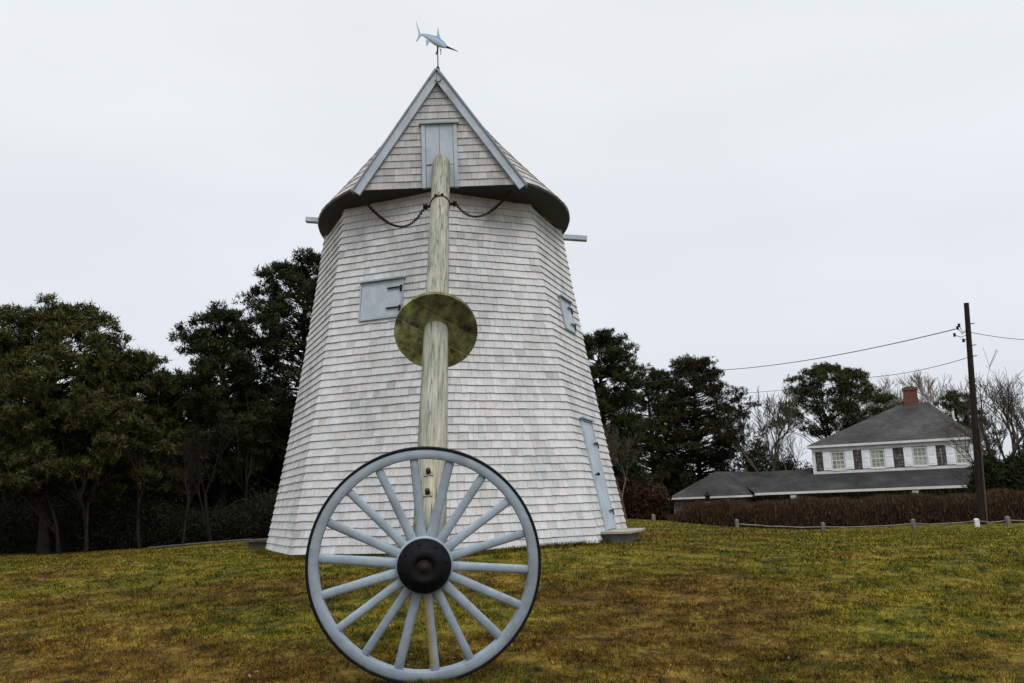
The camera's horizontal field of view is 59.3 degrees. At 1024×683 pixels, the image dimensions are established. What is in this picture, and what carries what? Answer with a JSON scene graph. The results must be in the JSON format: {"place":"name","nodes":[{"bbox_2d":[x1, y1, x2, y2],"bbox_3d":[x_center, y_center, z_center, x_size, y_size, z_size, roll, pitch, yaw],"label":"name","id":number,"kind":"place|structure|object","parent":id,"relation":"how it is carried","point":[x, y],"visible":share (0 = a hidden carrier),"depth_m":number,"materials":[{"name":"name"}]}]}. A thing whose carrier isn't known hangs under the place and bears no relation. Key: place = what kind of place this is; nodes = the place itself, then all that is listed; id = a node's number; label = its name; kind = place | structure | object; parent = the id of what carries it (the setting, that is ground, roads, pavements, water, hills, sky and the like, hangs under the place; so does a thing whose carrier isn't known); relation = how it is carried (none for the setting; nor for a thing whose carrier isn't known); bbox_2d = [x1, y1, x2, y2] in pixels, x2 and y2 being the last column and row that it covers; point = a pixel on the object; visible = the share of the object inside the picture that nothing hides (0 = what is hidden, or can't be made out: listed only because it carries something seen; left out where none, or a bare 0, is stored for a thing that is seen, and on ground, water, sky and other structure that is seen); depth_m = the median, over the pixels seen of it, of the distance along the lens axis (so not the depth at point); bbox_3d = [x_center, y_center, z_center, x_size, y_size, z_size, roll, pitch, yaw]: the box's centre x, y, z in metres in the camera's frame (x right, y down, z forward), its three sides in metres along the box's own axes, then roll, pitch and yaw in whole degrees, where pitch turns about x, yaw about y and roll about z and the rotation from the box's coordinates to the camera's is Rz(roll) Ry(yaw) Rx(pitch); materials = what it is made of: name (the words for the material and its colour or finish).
{"place":"outdoors","nodes":[
{"label":"outdoors","id":0,"kind":"place"},
{"bbox_2d":[0,519,1023,682],"bbox_3d":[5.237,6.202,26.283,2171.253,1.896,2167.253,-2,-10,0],"label":"ground","id":1,"kind":"structure","parent":0,"point":[530,661],"depth_m":8.95,"materials":[{"name":"green plant"}]},
{"bbox_2d":[0,368,34,510],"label":"pine tree","id":2,"kind":"object","parent":1,"relation":"on","point":[9,492],"depth_m":35.73,"materials":[{"name":"green plant"}]},
{"bbox_2d":[0,430,72,554],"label":"bare tree","id":3,"kind":"object","parent":1,"relation":"on","point":[57,535],"visible":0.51,"depth_m":29.85,"materials":[{"name":"brown plant"}]},
{"bbox_2d":[0,291,153,554],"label":"pine tree","id":4,"kind":"object","parent":1,"relation":"on","point":[53,357],"visible":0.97,"depth_m":30.34,"materials":[{"name":"green plant"}]},
{"bbox_2d":[26,441,135,552],"bbox_3d":[-13.780,5.023,28.969,2.340,3.726,3.669,-7,-11,25],"label":"bare tree","id":5,"kind":"object","parent":1,"relation":"on","point":[86,543],"visible":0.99,"depth_m":28.92,"materials":[{"name":"brown plant"}]},
{"bbox_2d":[0,399,182,504],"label":"pine tree","id":6,"kind":"object","parent":1,"relation":"on","point":[71,497],"depth_m":35.68,"materials":[{"name":"green plant"}]},
{"bbox_2d":[60,345,196,548],"bbox_3d":[-13.889,3.908,32.724,5.160,7.718,5.480,-2,-10,0],"label":"pine tree","id":7,"kind":"object","parent":1,"relation":"on","point":[140,377],"visible":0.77,"depth_m":32.34,"materials":[{"name":"green plant"}]},
{"bbox_2d":[0,483,278,553],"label":"undergrowth","id":8,"kind":"object","parent":1,"relation":"on","point":[111,520],"visible":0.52,"depth_m":31.93,"materials":[{"name":"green plant"}]},
{"bbox_2d":[108,421,184,548],"bbox_3d":[-12.738,4.968,31.027,2.359,4.471,4.811,2,-11,-24],"label":"bare tree","id":9,"kind":"object","parent":1,"relation":"on","point":[138,520],"visible":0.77,"depth_m":30.46,"materials":[{"name":"brown plant"}]},
{"bbox_2d":[0,388,293,547],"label":"undergrowth","id":10,"kind":"object","parent":1,"relation":"on","point":[237,492],"visible":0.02,"depth_m":36.20,"materials":[{"name":"green plant"}]},
{"bbox_2d":[165,433,205,543],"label":"bare tree","id":11,"kind":"object","parent":1,"relation":"on","point":[189,458],"visible":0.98,"depth_m":30.05,"materials":[{"name":"brown plant"}]},
{"bbox_2d":[143,390,232,445],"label":"pine tree","id":12,"kind":"object","parent":1,"relation":"on","point":[180,411],"depth_m":43.13,"materials":[{"name":"green plant"}]},
{"bbox_2d":[148,539,250,548],"bbox_3d":[-10.224,6.654,29.607,3.240,0.183,0.076,3,-11,-27],"label":"log","id":13,"kind":"object","parent":1,"relation":"on","point":[176,545],"visible":0.78,"depth_m":29.47,"materials":[{"name":"grey wood"}]},
{"bbox_2d":[173,397,238,541],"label":"bare tree","id":14,"kind":"object","parent":1,"relation":"on","point":[206,517],"visible":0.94,"depth_m":30.33,"materials":[{"name":"brown plant"}]},
{"bbox_2d":[157,299,290,540],"bbox_3d":[-10.960,2.988,33.989,5.364,9.558,5.082,-8,-12,31],"label":"pine tree","id":15,"kind":"object","parent":1,"relation":"on","point":[220,352],"visible":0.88,"depth_m":33.47,"materials":[{"name":"green plant"}]},
{"bbox_2d":[185,396,283,538],"bbox_3d":[-9.520,4.585,32.207,3.274,5.173,5.307,-6,-11,19],"label":"bare tree","id":16,"kind":"object","parent":1,"relation":"on","point":[247,478],"visible":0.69,"depth_m":32.59,"materials":[{"name":"brown plant"}]},
{"bbox_2d":[206,406,294,517],"bbox_3d":[-10.267,5.044,35.167,5.116,5.418,2.812,7,-14,-42],"label":"bare tree","id":17,"kind":"object","parent":1,"relation":"on","point":[268,474],"visible":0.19,"depth_m":34.79,"materials":[{"name":"brown plant"}]},
{"bbox_2d":[244,538,267,549],"bbox_3d":[-4.584,4.231,18.408,1.160,0.420,1.320,-6,-11,21],"label":"door step","id":18,"kind":"object","parent":1,"relation":"on","point":[253,544],"depth_m":17.98,"materials":[{"name":"grey concrete"}]},
{"bbox_2d":[230,381,289,484],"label":"pine tree","id":19,"kind":"object","parent":1,"relation":"on","point":[267,391],"depth_m":45.36,"materials":[{"name":"green plant"}]},
{"bbox_2d":[207,246,321,486],"bbox_3d":[-8.203,1.909,35.692,7.375,11.812,9.012,4,-12,-30],"label":"pine tree","id":20,"kind":"object","parent":1,"relation":"on","point":[279,339],"visible":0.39,"depth_m":35.05,"materials":[{"name":"green plant"}]},
{"bbox_2d":[305,446,540,682],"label":"wagon wheel","id":21,"kind":"object","parent":1,"relation":"on","point":[423,564],"visible":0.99,"depth_m":6.40,"materials":[{"name":"blue paint"}]},
{"bbox_2d":[394,154,477,533],"bbox_3d":[-0.898,-1.181,11.917,0.966,7.344,9.608,-2,-10,0],"label":"tail pole","id":22,"kind":"object","parent":21,"relation":"attached to","point":[435,331],"visible":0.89,"depth_m":9.70,"materials":[{"name":"brown wood"}]},
{"bbox_2d":[365,202,423,227],"bbox_3d":[-1.788,-2.240,14.966,0.463,0.870,2.502,4,-12,-30],"label":"chain","id":23,"kind":"object","parent":22,"relation":"hanging from","point":[386,221],"visible":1,"depth_m":15.85,"materials":[{"name":"metal"}]},
{"bbox_2d":[457,191,510,217],"bbox_3d":[-0.626,-2.361,14.966,0.466,0.961,2.355,-6,-11,22],"label":"chain","id":24,"kind":"object","parent":22,"relation":"hanging from","point":[493,208],"visible":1,"depth_m":15.91,"materials":[{"name":"metal"}]},
{"bbox_2d":[265,67,626,557],"bbox_3d":[-1.368,-0.126,17.890,6.975,8.687,7.239,-2,-10,0],"label":"windmill","id":25,"kind":"object","parent":1,"relation":"on","point":[524,419],"visible":0.87,"depth_m":15.59,"materials":[{"name":"grey wood"}]},
{"bbox_2d":[416,22,457,69],"bbox_3d":[-1.372,-5.371,16.471,0.765,1.066,0.080,-2,-10,0],"label":"weathervane","id":26,"kind":"object","parent":25,"relation":"on","point":[437,41],"visible":0.88,"depth_m":16.47,"materials":[{"name":"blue metal"}]},
{"bbox_2d":[579,416,616,530],"bbox_3d":[1.532,2.355,16.061,0.423,1.991,0.864,-6,-11,18],"label":"door","id":27,"kind":"structure","parent":25,"relation":"in","point":[592,447],"depth_m":15.99,"materials":[{"name":"blue paint"}]},
{"bbox_2d":[589,364,643,429],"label":"pine tree","id":28,"kind":"object","parent":1,"relation":"on","point":[610,420],"visible":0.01,"depth_m":49.19,"materials":[{"name":"green plant"}]},
{"bbox_2d":[603,423,642,518],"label":"bare tree","id":29,"kind":"object","parent":1,"relation":"on","point":[629,442],"visible":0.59,"depth_m":35.53,"materials":[{"name":"grey plant"}]},
{"bbox_2d":[600,528,645,542],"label":"step","id":30,"kind":"structure","parent":1,"relation":"on","point":[621,535],"depth_m":15.06,"materials":[{"name":"concrete"}]},
{"bbox_2d":[582,327,672,478],"bbox_3d":[4.080,3.616,39.860,6.292,8.844,5.530,-2,-10,0],"label":"pine tree","id":31,"kind":"object","parent":1,"relation":"on","point":[603,344],"visible":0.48,"depth_m":39.38,"materials":[{"name":"green plant"}]},
{"bbox_2d":[610,442,650,487],"bbox_3d":[4.056,5.966,38.509,4.063,3.816,3.152,-2,-10,0],"label":"shrub","id":32,"kind":"object","parent":1,"relation":"on","point":[616,471],"visible":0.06,"depth_m":37.97,"materials":[{"name":"green plant"}]},
{"bbox_2d":[615,474,671,520],"bbox_3d":[5.061,6.579,37.321,3.122,2.224,2.716,-2,-10,0],"label":"shrub","id":33,"kind":"object","parent":1,"relation":"on","point":[642,502],"visible":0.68,"depth_m":36.65,"materials":[{"name":"brown plant"}]},
{"bbox_2d":[606,367,704,505],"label":"pine tree","id":34,"kind":"object","parent":1,"relation":"on","point":[643,403],"visible":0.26,"depth_m":64.91,"materials":[{"name":"green plant"}]},
{"bbox_2d":[644,477,671,519],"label":"undergrowth","id":35,"kind":"object","parent":1,"relation":"on","point":[656,482],"depth_m":43.83,"materials":[{"name":"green plant"}]},
{"bbox_2d":[642,465,673,520],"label":"shrub","id":36,"kind":"object","parent":1,"relation":"on","point":[646,475],"depth_m":46.28,"materials":[{"name":"green plant"}]},
{"bbox_2d":[639,353,763,513],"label":"pine tree","id":37,"kind":"object","parent":1,"relation":"on","point":[715,454],"visible":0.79,"depth_m":62.45,"materials":[{"name":"green plant"}]},
{"bbox_2d":[704,492,710,524],"bbox_3d":[8.573,7.343,39.264,0.320,1.587,0.320,-2,-10,0],"label":"lantern post","id":38,"kind":"object","parent":1,"relation":"on","point":[707,495],"visible":0.33,"depth_m":39.29,"materials":[{"name":"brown wood"}]},
{"bbox_2d":[659,463,812,520],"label":"undergrowth","id":39,"kind":"object","parent":1,"relation":"on","point":[663,481],"depth_m":65.85,"materials":[{"name":"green plant"}]},
{"bbox_2d":[721,407,773,471],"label":"bare tree","id":40,"kind":"object","parent":1,"relation":"on","point":[753,431],"visible":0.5,"depth_m":63.08,"materials":[{"name":"grey plant"}]},
{"bbox_2d":[705,382,803,471],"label":"bare tree","id":41,"kind":"object","parent":1,"relation":"on","point":[778,438],"visible":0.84,"depth_m":60.57,"materials":[{"name":"grey plant"}]},
{"bbox_2d":[741,424,777,527],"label":"shrub","id":42,"kind":"object","parent":1,"relation":"on","point":[755,454],"visible":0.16,"depth_m":66.05,"materials":[{"name":"green plant"}]},
{"bbox_2d":[758,409,805,470],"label":"bare tree","id":43,"kind":"object","parent":1,"relation":"on","point":[788,452],"visible":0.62,"depth_m":66.83,"materials":[{"name":"grey plant"}]},
{"bbox_2d":[768,447,798,470],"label":"shrub","id":44,"kind":"object","parent":1,"relation":"on","point":[789,466],"visible":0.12,"depth_m":66.92,"materials":[{"name":"green plant"}]},
{"bbox_2d":[671,386,973,528],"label":"house","id":45,"kind":"structure","parent":1,"relation":"on","point":[898,450],"depth_m":54.80,"materials":[{"name":"white"}]},
{"bbox_2d":[822,450,853,470],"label":"window","id":46,"kind":"structure","parent":45,"relation":"in","point":[838,458],"depth_m":55.77,"materials":[{"name":"white paint"}]},
{"bbox_2d":[861,448,893,468],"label":"window","id":47,"kind":"structure","parent":45,"relation":"in","point":[878,460],"depth_m":54.82,"materials":[{"name":"white paint"}]},
{"bbox_2d":[903,446,936,466],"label":"window","id":48,"kind":"structure","parent":45,"relation":"in","point":[919,454],"depth_m":53.84,"materials":[{"name":"white paint"}]},
{"bbox_2d":[945,444,973,464],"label":"window","id":49,"kind":"structure","parent":45,"relation":"in","point":[951,452],"depth_m":52.95,"materials":[{"name":"white paint"}]},
{"bbox_2d":[651,514,1023,530],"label":"rail fence","id":50,"kind":"object","parent":1,"relation":"on","point":[976,521],"visible":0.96,"depth_m":30.97,"materials":[{"name":"grey wood"}]},
{"bbox_2d":[765,361,920,443],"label":"pine tree","id":51,"kind":"object","parent":1,"relation":"on","point":[844,403],"visible":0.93,"depth_m":66.72,"materials":[{"name":"green plant"}]},
{"bbox_2d":[666,488,1023,529],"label":"hedge","id":52,"kind":"object","parent":1,"relation":"on","point":[877,510],"visible":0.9,"depth_m":35.11,"materials":[{"name":"brown plant"}]},
{"bbox_2d":[832,370,919,433],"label":"bare tree","id":53,"kind":"object","parent":1,"relation":"on","point":[884,390],"visible":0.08,"depth_m":86.36,"materials":[{"name":"grey plant"}]},
{"bbox_2d":[793,457,1005,469],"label":"undergrowth","id":54,"kind":"object","parent":1,"relation":"on","point":[807,464],"depth_m":71.97,"materials":[{"name":"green plant"}]},
{"bbox_2d":[863,370,982,415],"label":"bare tree","id":55,"kind":"object","parent":1,"relation":"on","point":[919,385],"visible":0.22,"depth_m":87.73,"materials":[{"name":"grey plant"}]},
{"bbox_2d":[933,389,1004,454],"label":"pine tree","id":56,"kind":"object","parent":1,"relation":"on","point":[949,398],"visible":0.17,"depth_m":65.40,"materials":[{"name":"green plant"}]},
{"bbox_2d":[953,303,987,524],"bbox_3d":[16.962,2.814,33.253,0.898,8.568,0.787,-2,-10,0],"label":"utility pole","id":57,"kind":"object","parent":1,"relation":"on","point":[979,478],"visible":0.98,"depth_m":33.15,"materials":[{"name":"brown wood"}]},
{"bbox_2d":[644,329,954,382],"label":"overhead wire","id":58,"kind":"object","parent":57,"relation":"attached to","point":[815,358],"visible":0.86,"depth_m":42.23,"materials":[{"name":"black metal"}]},
{"bbox_2d":[649,358,965,403],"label":"overhead wire","id":59,"kind":"object","parent":57,"relation":"attached to","point":[827,384],"visible":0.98,"depth_m":45.12,"materials":[{"name":"black metal"}]},
{"bbox_2d":[971,332,1023,339],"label":"overhead wire","id":60,"kind":"object","parent":57,"relation":"attached to","point":[995,336],"visible":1,"depth_m":34.86,"materials":[{"name":"black metal"}]},
{"bbox_2d":[940,402,1021,491],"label":"bare tree","id":61,"kind":"object","parent":1,"relation":"on","point":[995,452],"visible":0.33,"depth_m":43.52,"materials":[{"name":"grey plant"}]},
{"bbox_2d":[946,349,1023,459],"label":"bare tree","id":62,"kind":"object","parent":1,"relation":"on","point":[1015,444],"visible":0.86,"depth_m":41.00,"materials":[{"name":"grey plant"}]},
{"bbox_2d":[963,445,1023,521],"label":"shrub","id":63,"kind":"object","parent":1,"relation":"on","point":[1008,472],"visible":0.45,"depth_m":39.85,"materials":[{"name":"green plant"}]},
{"bbox_2d":[976,375,1023,450],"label":"bare tree","id":64,"kind":"object","parent":1,"relation":"on","point":[1020,410],"visible":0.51,"depth_m":44.77,"materials":[{"name":"grey plant"}]},
{"bbox_2d":[1016,433,1023,461],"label":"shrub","id":65,"kind":"object","parent":1,"relation":"on","point":[1020,447],"visible":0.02,"depth_m":41.76,"materials":[{"name":"green plant"}]},
{"bbox_2d":[0,0,1023,478],"label":"sky","id":66,"kind":"structure","parent":0,"point":[748,183],"materials":[{"name":"white"}]}
]}

